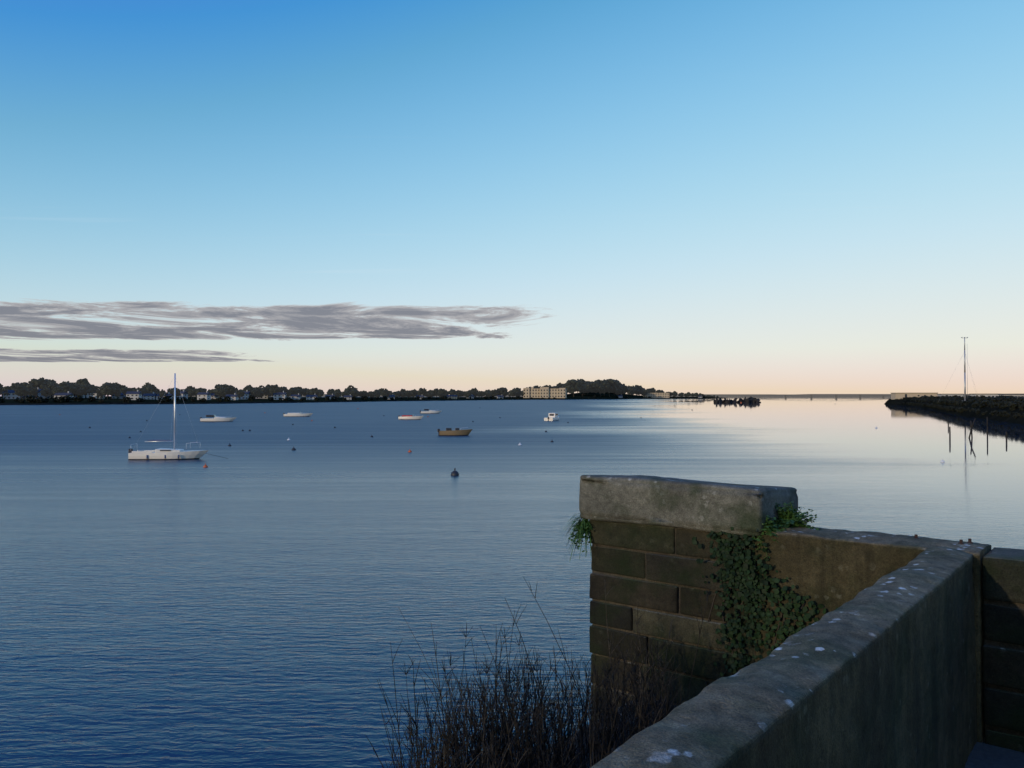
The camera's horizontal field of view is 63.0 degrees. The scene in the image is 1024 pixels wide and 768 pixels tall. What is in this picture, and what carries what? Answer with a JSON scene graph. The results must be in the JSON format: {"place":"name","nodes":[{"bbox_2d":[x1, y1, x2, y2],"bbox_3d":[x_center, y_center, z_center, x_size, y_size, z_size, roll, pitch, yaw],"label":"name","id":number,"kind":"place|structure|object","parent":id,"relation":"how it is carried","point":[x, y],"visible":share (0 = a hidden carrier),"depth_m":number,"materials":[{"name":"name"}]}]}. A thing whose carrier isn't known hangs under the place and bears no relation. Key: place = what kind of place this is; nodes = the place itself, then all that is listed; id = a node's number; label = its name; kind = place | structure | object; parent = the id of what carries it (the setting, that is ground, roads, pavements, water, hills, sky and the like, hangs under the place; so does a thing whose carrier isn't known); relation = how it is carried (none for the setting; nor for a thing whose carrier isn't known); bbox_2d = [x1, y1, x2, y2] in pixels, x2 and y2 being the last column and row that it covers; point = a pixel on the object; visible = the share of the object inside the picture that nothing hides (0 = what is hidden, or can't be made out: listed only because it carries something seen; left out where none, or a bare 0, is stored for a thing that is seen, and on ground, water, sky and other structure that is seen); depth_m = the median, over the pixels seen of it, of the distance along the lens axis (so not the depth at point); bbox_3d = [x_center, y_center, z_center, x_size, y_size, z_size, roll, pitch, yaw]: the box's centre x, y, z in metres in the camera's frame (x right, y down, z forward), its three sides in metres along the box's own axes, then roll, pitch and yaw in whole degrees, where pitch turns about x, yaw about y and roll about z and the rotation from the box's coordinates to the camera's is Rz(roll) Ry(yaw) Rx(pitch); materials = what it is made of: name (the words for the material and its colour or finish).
{"place":"outdoors","nodes":[
{"label":"outdoors","id":0,"kind":"place"},
{"bbox_2d":[0,348,273,362],"bbox_3d":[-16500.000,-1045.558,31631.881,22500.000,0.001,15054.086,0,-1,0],"label":"cloud","id":1,"kind":"structure","parent":0,"point":[113,355],"depth_m":31711.73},
{"bbox_2d":[0,300,547,340],"bbox_3d":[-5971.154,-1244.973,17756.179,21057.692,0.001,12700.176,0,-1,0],"label":"cloud","id":2,"kind":"structure","parent":0,"point":[380,322],"depth_m":16813.70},
{"bbox_2d":[0,392,720,404],"bbox_3d":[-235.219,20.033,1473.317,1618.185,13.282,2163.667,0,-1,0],"label":"shore land","id":3,"kind":"structure","parent":0,"point":[109,401],"depth_m":644.49,"materials":[{"name":"plant"}]},
{"bbox_2d":[2,390,24,398],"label":"shore house","id":4,"kind":"structure","parent":3,"relation":"on","point":[11,395],"depth_m":539.65,"materials":[{"name":"stone"}]},
{"bbox_2d":[10,382,23,389],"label":"tree","id":5,"kind":"object","parent":3,"relation":"on","point":[13,385],"visible":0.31,"depth_m":601.66,"materials":[{"name":"green plant"}]},
{"bbox_2d":[13,385,29,397],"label":"tree","id":6,"kind":"object","parent":3,"relation":"on","point":[20,391],"visible":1,"depth_m":529.66,"materials":[{"name":"green plant"}]},
{"bbox_2d":[25,395,35,401],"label":"shore scrub","id":7,"kind":"object","parent":3,"relation":"on","point":[30,398],"visible":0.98,"depth_m":475.17,"materials":[{"name":"green plant"}]},
{"bbox_2d":[27,385,38,396],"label":"tree","id":8,"kind":"object","parent":3,"relation":"on","point":[33,390],"visible":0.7,"depth_m":542.56,"materials":[{"name":"green plant"}]},
{"bbox_2d":[25,388,44,398],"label":"shore house","id":9,"kind":"structure","parent":3,"relation":"on","point":[38,393],"depth_m":548.16,"materials":[{"name":"stone"}]},
{"bbox_2d":[26,377,48,388],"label":"tree","id":10,"kind":"object","parent":3,"relation":"on","point":[41,383],"visible":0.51,"depth_m":557.25,"materials":[{"name":"green plant"}]},
{"bbox_2d":[34,396,44,402],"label":"shore scrub","id":11,"kind":"object","parent":3,"relation":"on","point":[38,400],"visible":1,"depth_m":473.34,"materials":[{"name":"green plant"}]},
{"bbox_2d":[43,383,56,398],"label":"tree","id":12,"kind":"object","parent":3,"relation":"on","point":[50,386],"visible":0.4,"depth_m":553.66,"materials":[{"name":"green plant"}]},
{"bbox_2d":[52,386,63,394],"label":"tree","id":13,"kind":"object","parent":3,"relation":"on","point":[57,389],"visible":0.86,"depth_m":539.85,"materials":[{"name":"green plant"}]},
{"bbox_2d":[56,396,65,402],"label":"shore scrub","id":14,"kind":"object","parent":3,"relation":"on","point":[61,399],"visible":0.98,"depth_m":481.72,"materials":[{"name":"green plant"}]},
{"bbox_2d":[54,391,73,398],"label":"shore house","id":15,"kind":"structure","parent":3,"relation":"on","point":[62,394],"depth_m":536.37,"materials":[{"name":"stone"}]},
{"bbox_2d":[58,381,76,393],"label":"tree","id":16,"kind":"object","parent":3,"relation":"on","point":[69,386],"visible":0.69,"depth_m":556.35,"materials":[{"name":"green plant"}]},
{"bbox_2d":[64,395,73,401],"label":"shore scrub","id":17,"kind":"object","parent":3,"relation":"on","point":[67,398],"visible":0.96,"depth_m":487.34,"materials":[{"name":"green plant"}]},
{"bbox_2d":[71,395,83,401],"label":"shore scrub","id":18,"kind":"object","parent":3,"relation":"on","point":[79,398],"visible":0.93,"depth_m":497.43,"materials":[{"name":"green plant"}]},
{"bbox_2d":[75,378,89,384],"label":"tree","id":19,"kind":"object","parent":3,"relation":"on","point":[82,381],"visible":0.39,"depth_m":662.55,"materials":[{"name":"green plant"}]},
{"bbox_2d":[80,385,90,397],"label":"tree","id":20,"kind":"object","parent":3,"relation":"on","point":[85,388],"visible":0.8,"depth_m":572.01,"materials":[{"name":"green plant"}]},
{"bbox_2d":[87,396,97,401],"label":"shore scrub","id":21,"kind":"object","parent":3,"relation":"on","point":[90,399],"visible":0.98,"depth_m":496.97,"materials":[{"name":"green plant"}]},
{"bbox_2d":[87,389,104,398],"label":"shore house","id":22,"kind":"structure","parent":3,"relation":"on","point":[95,395],"depth_m":566.10,"materials":[{"name":"stone"}]},
{"bbox_2d":[95,389,105,396],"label":"tree","id":23,"kind":"object","parent":3,"relation":"on","point":[98,392],"visible":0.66,"depth_m":564.69,"materials":[{"name":"green plant"}]},
{"bbox_2d":[100,382,115,398],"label":"tree","id":24,"kind":"object","parent":3,"relation":"on","point":[107,389],"visible":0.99,"depth_m":556.99,"materials":[{"name":"green plant"}]},
{"bbox_2d":[111,382,119,398],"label":"tree","id":25,"kind":"object","parent":3,"relation":"on","point":[116,391],"visible":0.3,"depth_m":569.45,"materials":[{"name":"green plant"}]},
{"bbox_2d":[112,393,125,398],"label":"shore house","id":26,"kind":"structure","parent":3,"relation":"on","point":[122,395],"depth_m":589.00,"materials":[{"name":"stone"}]},
{"bbox_2d":[123,397,131,402],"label":"shore scrub","id":27,"kind":"object","parent":3,"relation":"on","point":[127,399],"visible":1,"depth_m":502.36,"materials":[{"name":"green plant"}]},
{"bbox_2d":[126,390,141,399],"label":"shore house","id":28,"kind":"structure","parent":3,"relation":"on","point":[134,395],"depth_m":554.56,"materials":[{"name":"stone"}]},
{"bbox_2d":[142,382,156,392],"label":"tree","id":29,"kind":"object","parent":3,"relation":"on","point":[151,388],"visible":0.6,"depth_m":605.74,"materials":[{"name":"green plant"}]},
{"bbox_2d":[142,392,156,399],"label":"shore house","id":30,"kind":"structure","parent":3,"relation":"on","point":[149,395],"depth_m":580.34,"materials":[{"name":"stone"}]},
{"bbox_2d":[156,392,173,399],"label":"shore house","id":31,"kind":"structure","parent":3,"relation":"on","point":[168,394],"depth_m":581.45,"materials":[{"name":"stone"}]},
{"bbox_2d":[169,389,180,395],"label":"tree","id":32,"kind":"object","parent":3,"relation":"on","point":[171,391],"visible":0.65,"depth_m":589.28,"materials":[{"name":"green plant"}]},
{"bbox_2d":[177,390,187,398],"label":"shore house","id":33,"kind":"structure","parent":3,"relation":"on","point":[183,393],"depth_m":602.56,"materials":[{"name":"stone"}]},
{"bbox_2d":[187,389,193,397],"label":"tree","id":34,"kind":"object","parent":3,"relation":"on","point":[189,392],"visible":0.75,"depth_m":618.30,"materials":[{"name":"green plant"}]},
{"bbox_2d":[192,388,204,396],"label":"tree","id":35,"kind":"object","parent":3,"relation":"on","point":[195,391],"visible":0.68,"depth_m":598.90,"materials":[{"name":"green plant"}]},
{"bbox_2d":[197,391,210,399],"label":"shore house","id":36,"kind":"structure","parent":3,"relation":"on","point":[206,395],"depth_m":587.36,"materials":[{"name":"stone"}]},
{"bbox_2d":[211,393,223,398],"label":"shore house","id":37,"kind":"structure","parent":3,"relation":"on","point":[213,396],"depth_m":627.85,"materials":[{"name":"stone"}]},
{"bbox_2d":[214,386,226,396],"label":"tree","id":38,"kind":"object","parent":3,"relation":"on","point":[219,392],"visible":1,"depth_m":622.06,"materials":[{"name":"green plant"}]},
{"bbox_2d":[218,384,233,393],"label":"tree","id":39,"kind":"object","parent":3,"relation":"on","point":[228,387],"visible":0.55,"depth_m":643.71,"materials":[{"name":"green plant"}]},
{"bbox_2d":[226,393,238,399],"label":"shore house","id":40,"kind":"structure","parent":3,"relation":"on","point":[234,396],"depth_m":601.61,"materials":[{"name":"stone"}]},
{"bbox_2d":[236,390,244,397],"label":"tree","id":41,"kind":"object","parent":3,"relation":"on","point":[240,393],"visible":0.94,"depth_m":625.64,"materials":[{"name":"green plant"}]},
{"bbox_2d":[235,390,251,398],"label":"shore house","id":42,"kind":"structure","parent":3,"relation":"on","point":[246,394],"depth_m":639.40,"materials":[{"name":"stone"}]},
{"bbox_2d":[243,385,252,390],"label":"tree","id":43,"kind":"object","parent":3,"relation":"on","point":[248,388],"visible":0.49,"depth_m":663.20,"materials":[{"name":"green plant"}]},
{"bbox_2d":[250,389,260,398],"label":"tree","id":44,"kind":"object","parent":3,"relation":"on","point":[255,392],"visible":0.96,"depth_m":641.45,"materials":[{"name":"green plant"}]},
{"bbox_2d":[261,384,270,398],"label":"tree","id":45,"kind":"object","parent":3,"relation":"on","point":[265,389],"visible":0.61,"depth_m":678.86,"materials":[{"name":"green plant"}]},
{"bbox_2d":[269,384,279,395],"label":"tree","id":46,"kind":"object","parent":3,"relation":"on","point":[274,389],"visible":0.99,"depth_m":657.38,"materials":[{"name":"green plant"}]},
{"bbox_2d":[273,391,286,399],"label":"shore house","id":47,"kind":"structure","parent":3,"relation":"on","point":[278,395],"depth_m":655.20,"materials":[{"name":"stone"}]},
{"bbox_2d":[290,389,299,395],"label":"tree","id":48,"kind":"object","parent":3,"relation":"on","point":[294,391],"visible":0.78,"depth_m":702.23,"materials":[{"name":"green plant"}]},
{"bbox_2d":[290,393,301,399],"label":"shore house","id":49,"kind":"structure","parent":3,"relation":"on","point":[296,397],"depth_m":686.60,"materials":[{"name":"paint"}]},
{"bbox_2d":[306,394,317,399],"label":"shore house","id":50,"kind":"structure","parent":3,"relation":"on","point":[310,397],"depth_m":678.91,"materials":[{"name":"paint"}]},
{"bbox_2d":[310,388,319,394],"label":"tree","id":51,"kind":"object","parent":3,"relation":"on","point":[315,391],"visible":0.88,"depth_m":705.50,"materials":[{"name":"green plant"}]},
{"bbox_2d":[345,385,357,394],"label":"tree","id":52,"kind":"object","parent":3,"relation":"on","point":[348,389],"visible":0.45,"depth_m":804.56,"materials":[{"name":"green plant"}]},
{"bbox_2d":[348,390,357,396],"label":"tree","id":53,"kind":"object","parent":3,"relation":"on","point":[353,393],"visible":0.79,"depth_m":751.39,"materials":[{"name":"green plant"}]},
{"bbox_2d":[410,389,417,396],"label":"tree","id":54,"kind":"object","parent":3,"relation":"on","point":[413,392],"visible":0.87,"depth_m":888.16,"materials":[{"name":"green plant"}]},
{"bbox_2d":[418,388,427,395],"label":"tree","id":55,"kind":"object","parent":3,"relation":"on","point":[422,391],"visible":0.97,"depth_m":909.04,"materials":[{"name":"green plant"}]},
{"bbox_2d":[438,388,446,395],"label":"tree","id":56,"kind":"object","parent":3,"relation":"on","point":[442,391],"visible":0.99,"depth_m":938.07,"materials":[{"name":"green plant"}]},
{"bbox_2d":[489,389,498,395],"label":"tree","id":57,"kind":"object","parent":3,"relation":"on","point":[495,391],"visible":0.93,"depth_m":1086.63,"materials":[{"name":"green plant"}]},
{"bbox_2d":[497,387,507,394],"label":"tree","id":58,"kind":"object","parent":3,"relation":"on","point":[501,390],"visible":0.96,"depth_m":1092.48,"materials":[{"name":"green plant"}]},
{"bbox_2d":[523,387,566,397],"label":"apartment building","id":59,"kind":"structure","parent":3,"relation":"on","point":[543,392],"depth_m":1169.10,"materials":[{"name":"stone"}]},
{"bbox_2d":[565,379,581,396],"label":"tree","id":60,"kind":"object","parent":3,"relation":"on","point":[572,385],"visible":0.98,"depth_m":1239.32,"materials":[{"name":"green plant"}]},
{"bbox_2d":[579,384,586,395],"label":"tree","id":61,"kind":"object","parent":3,"relation":"on","point":[583,388],"visible":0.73,"depth_m":1270.65,"materials":[{"name":"green plant"}]},
{"bbox_2d":[589,381,601,394],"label":"tree","id":62,"kind":"object","parent":3,"relation":"on","point":[593,386],"visible":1,"depth_m":1293.80,"materials":[{"name":"green plant"}]},
{"bbox_2d":[594,379,608,396],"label":"tree","id":63,"kind":"object","parent":3,"relation":"on","point":[605,385],"visible":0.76,"depth_m":1302.65,"materials":[{"name":"green plant"}]},
{"bbox_2d":[603,379,616,396],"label":"tree","id":64,"kind":"object","parent":3,"relation":"on","point":[612,383],"visible":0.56,"depth_m":1325.52,"materials":[{"name":"green plant"}]},
{"bbox_2d":[613,387,622,394],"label":"tree","id":65,"kind":"object","parent":3,"relation":"on","point":[619,390],"visible":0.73,"depth_m":1354.84,"materials":[{"name":"green plant"}]},
{"bbox_2d":[620,385,628,396],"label":"tree","id":66,"kind":"object","parent":3,"relation":"on","point":[625,389],"visible":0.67,"depth_m":1372.28,"materials":[{"name":"green plant"}]},
{"bbox_2d":[627,387,634,396],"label":"tree","id":67,"kind":"object","parent":3,"relation":"on","point":[631,391],"visible":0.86,"depth_m":1407.50,"materials":[{"name":"green plant"}]},
{"bbox_2d":[643,393,668,397],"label":"building","id":68,"kind":"structure","parent":3,"relation":"on","point":[658,395],"depth_m":1473.19,"materials":[{"name":"stone"}]},
{"bbox_2d":[0,396,1023,767],"bbox_3d":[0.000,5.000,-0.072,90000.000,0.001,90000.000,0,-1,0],"label":"estuary water","id":69,"kind":"structure","parent":0,"point":[256,594],"depth_m":29.71,"materials":[{"name":"blue liquid"}]},
{"bbox_2d":[128,373,228,459],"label":"sailboat","id":70,"kind":"object","parent":69,"relation":"on","point":[167,454],"visible":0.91,"depth_m":65.66,"materials":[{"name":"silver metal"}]},
{"bbox_2d":[200,415,236,421],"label":"motorboat","id":71,"kind":"object","parent":69,"relation":"on","point":[219,419],"visible":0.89,"depth_m":162.75,"materials":[{"name":"white plastic"}]},
{"bbox_2d":[283,412,312,416],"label":"motorboat","id":72,"kind":"object","parent":69,"relation":"on","point":[305,414],"visible":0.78,"depth_m":202.68,"materials":[{"name":"white plastic"}]},
{"bbox_2d":[398,414,422,419],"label":"motorboat","id":73,"kind":"object","parent":69,"relation":"on","point":[408,417],"visible":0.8,"depth_m":176.85,"materials":[{"name":"white plastic"}]},
{"bbox_2d":[420,409,440,413],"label":"motorboat","id":74,"kind":"object","parent":69,"relation":"on","point":[430,412],"visible":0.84,"depth_m":237.63,"materials":[{"name":"white plastic"}]},
{"bbox_2d":[437,427,471,435],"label":"boat","id":75,"kind":"object","parent":69,"relation":"on","point":[455,432],"visible":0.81,"depth_m":105.06,"materials":[{"name":"brown wood"}]},
{"bbox_2d":[544,413,558,420],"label":"cabin boat","id":76,"kind":"object","parent":69,"relation":"on","point":[553,417],"visible":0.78,"depth_m":169.39,"materials":[{"name":"white plastic"}]},
{"bbox_2d":[589,520,755,718],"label":"stone pillar","id":77,"kind":"structure","parent":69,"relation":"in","point":[656,572],"depth_m":5.16,"materials":[{"name":"stone"}]},
{"bbox_2d":[562,513,592,561],"bbox_3d":[0.499,1.026,5.519,0.371,0.353,0.321,-1,-1,38],"label":"fern tuft","id":78,"kind":"object","parent":77,"relation":"attached to","point":[579,520],"visible":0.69,"depth_m":5.49,"materials":[{"name":"green plant"}]},
{"bbox_2d":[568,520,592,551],"bbox_3d":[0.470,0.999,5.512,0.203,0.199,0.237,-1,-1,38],"label":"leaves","id":79,"kind":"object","parent":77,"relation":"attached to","point":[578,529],"visible":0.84,"depth_m":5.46,"materials":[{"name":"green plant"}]},
{"bbox_2d":[579,475,797,535],"bbox_3d":[1.112,0.740,5.355,1.255,0.301,0.633,-1,-1,38],"label":"capstone","id":80,"kind":"object","parent":77,"relation":"on","point":[741,509],"visible":0.85,"depth_m":5.07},
{"bbox_2d":[692,527,777,685],"bbox_3d":[1.284,1.655,4.843,0.537,1.799,0.064,-1,-1,38],"label":"ivy on pier","id":81,"kind":"object","parent":77,"relation":"attached to","point":[741,573],"visible":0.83,"depth_m":4.82,"materials":[{"name":"green plant"}]},
{"bbox_2d":[713,396,760,402],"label":"rocky islet","id":82,"kind":"object","parent":69,"relation":"in","point":[750,399],"visible":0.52,"depth_m":636.58,"materials":[{"name":"black stone"}]},
{"bbox_2d":[764,394,889,397],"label":"shoreline","id":83,"kind":"structure","parent":69,"relation":"on","point":[826,394],"depth_m":2747.53,"materials":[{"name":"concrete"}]},
{"bbox_2d":[0,0,1023,395],"label":"sky","id":84,"kind":"structure","parent":0,"point":[692,196],"materials":[{"name":"blue"}]},
{"bbox_2d":[188,394,969,396],"bbox_3d":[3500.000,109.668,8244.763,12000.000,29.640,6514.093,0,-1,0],"label":"distant shoreline","id":85,"kind":"structure","parent":0,"point":[778,395],"depth_m":5312.18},
{"bbox_2d":[885,399,1023,423],"bbox_3d":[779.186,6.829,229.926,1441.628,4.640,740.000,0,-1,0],"label":"embankment","id":86,"kind":"structure","parent":0,"point":[994,417],"depth_m":195.17,"materials":[{"name":"black stone"}]},
{"bbox_2d":[891,393,937,399],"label":"harbour store","id":87,"kind":"structure","parent":86,"relation":"on","point":[894,396],"depth_m":466.25,"materials":[{"name":"stone"}]},
{"bbox_2d":[937,394,962,396],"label":"harbour shed","id":88,"kind":"structure","parent":86,"relation":"on","point":[961,395],"depth_m":417.22,"materials":[{"name":"stone"}]},
{"bbox_2d":[938,337,977,401],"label":"mast","id":89,"kind":"object","parent":86,"relation":"on","point":[965,375],"visible":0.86,"depth_m":245.00,"materials":[{"name":"silver metal"}]},
{"bbox_2d":[970,394,998,396],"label":"harbour shed","id":90,"kind":"structure","parent":86,"relation":"on","point":[992,395],"depth_m":327.05,"materials":[{"name":"stone"}]},
{"bbox_2d":[980,400,993,407],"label":"embankment scrub","id":91,"kind":"object","parent":86,"relation":"on","point":[982,404],"visible":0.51,"depth_m":196.62,"materials":[{"name":"green plant"}]},
{"bbox_2d":[998,394,1023,397],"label":"harbour shed","id":92,"kind":"structure","parent":86,"relation":"on","point":[1018,395],"depth_m":297.43,"materials":[{"name":"stone"}]},
{"bbox_2d":[1009,401,1021,410],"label":"embankment scrub","id":93,"kind":"object","parent":86,"relation":"on","point":[1013,406],"visible":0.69,"depth_m":164.97,"materials":[{"name":"green plant"}]},
{"bbox_2d":[965,742,1023,767],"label":"yard ground","id":94,"kind":"structure","parent":0,"point":[982,755],"depth_m":3.92,"materials":[{"name":"blue"}]},
{"bbox_2d":[982,547,1023,752],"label":"block wall","id":95,"kind":"structure","parent":94,"relation":"on","point":[1003,626],"depth_m":4.03,"materials":[{"name":"concrete"}]},
{"bbox_3d":[4.826,3.860,-16.730,30.000,4.800,30.360,-1,-1,38],"label":"quay body","id":96,"kind":"object","parent":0,"visible":0},
{"bbox_2d":[539,700,670,767],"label":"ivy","id":97,"kind":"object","parent":96,"relation":"on","point":[598,737],"depth_m":4.71,"materials":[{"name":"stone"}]},
{"bbox_2d":[365,578,709,767],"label":"dry weed stems","id":98,"kind":"object","parent":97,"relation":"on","point":[495,752],"visible":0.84,"depth_m":3.67,"materials":[{"name":"plant"}]},
{"bbox_2d":[591,547,976,767],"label":"parapet wall","id":99,"kind":"structure","parent":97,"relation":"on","point":[881,672],"depth_m":2.65,"materials":[{"name":"concrete"}]},
{"bbox_2d":[755,526,990,742],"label":"rendered wall","id":100,"kind":"structure","parent":96,"relation":"on","point":[830,570],"depth_m":4.53,"materials":[{"name":"concrete"}]},
{"bbox_2d":[752,515,785,557],"bbox_3d":[1.478,0.871,4.815,0.211,0.240,0.251,0,-1,11],"label":"ivy","id":101,"kind":"object","parent":100,"relation":"attached to","point":[770,526],"visible":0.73,"depth_m":4.76,"materials":[{"name":"green plant"}]},
{"bbox_2d":[741,566,837,660],"bbox_3d":[1.616,1.834,4.581,0.770,1.594,0.071,-1,-1,38],"label":"ivy on wall","id":102,"kind":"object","parent":100,"relation":"attached to","point":[789,606],"visible":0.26,"depth_m":4.67,"materials":[{"name":"green plant"}]},
{"bbox_2d":[773,501,820,529],"bbox_3d":[1.636,0.856,4.884,0.319,0.346,0.375,0,-1,21],"label":"fern tuft","id":103,"kind":"object","parent":100,"relation":"on","point":[789,516],"visible":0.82,"depth_m":4.85,"materials":[{"name":"green plant"}]},
{"bbox_2d":[913,534,972,543],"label":"rusty anchor bolts","id":104,"kind":"object","parent":100,"relation":"attached to","point":[960,540],"visible":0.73,"depth_m":4.32,"materials":[{"name":"brown metal"}]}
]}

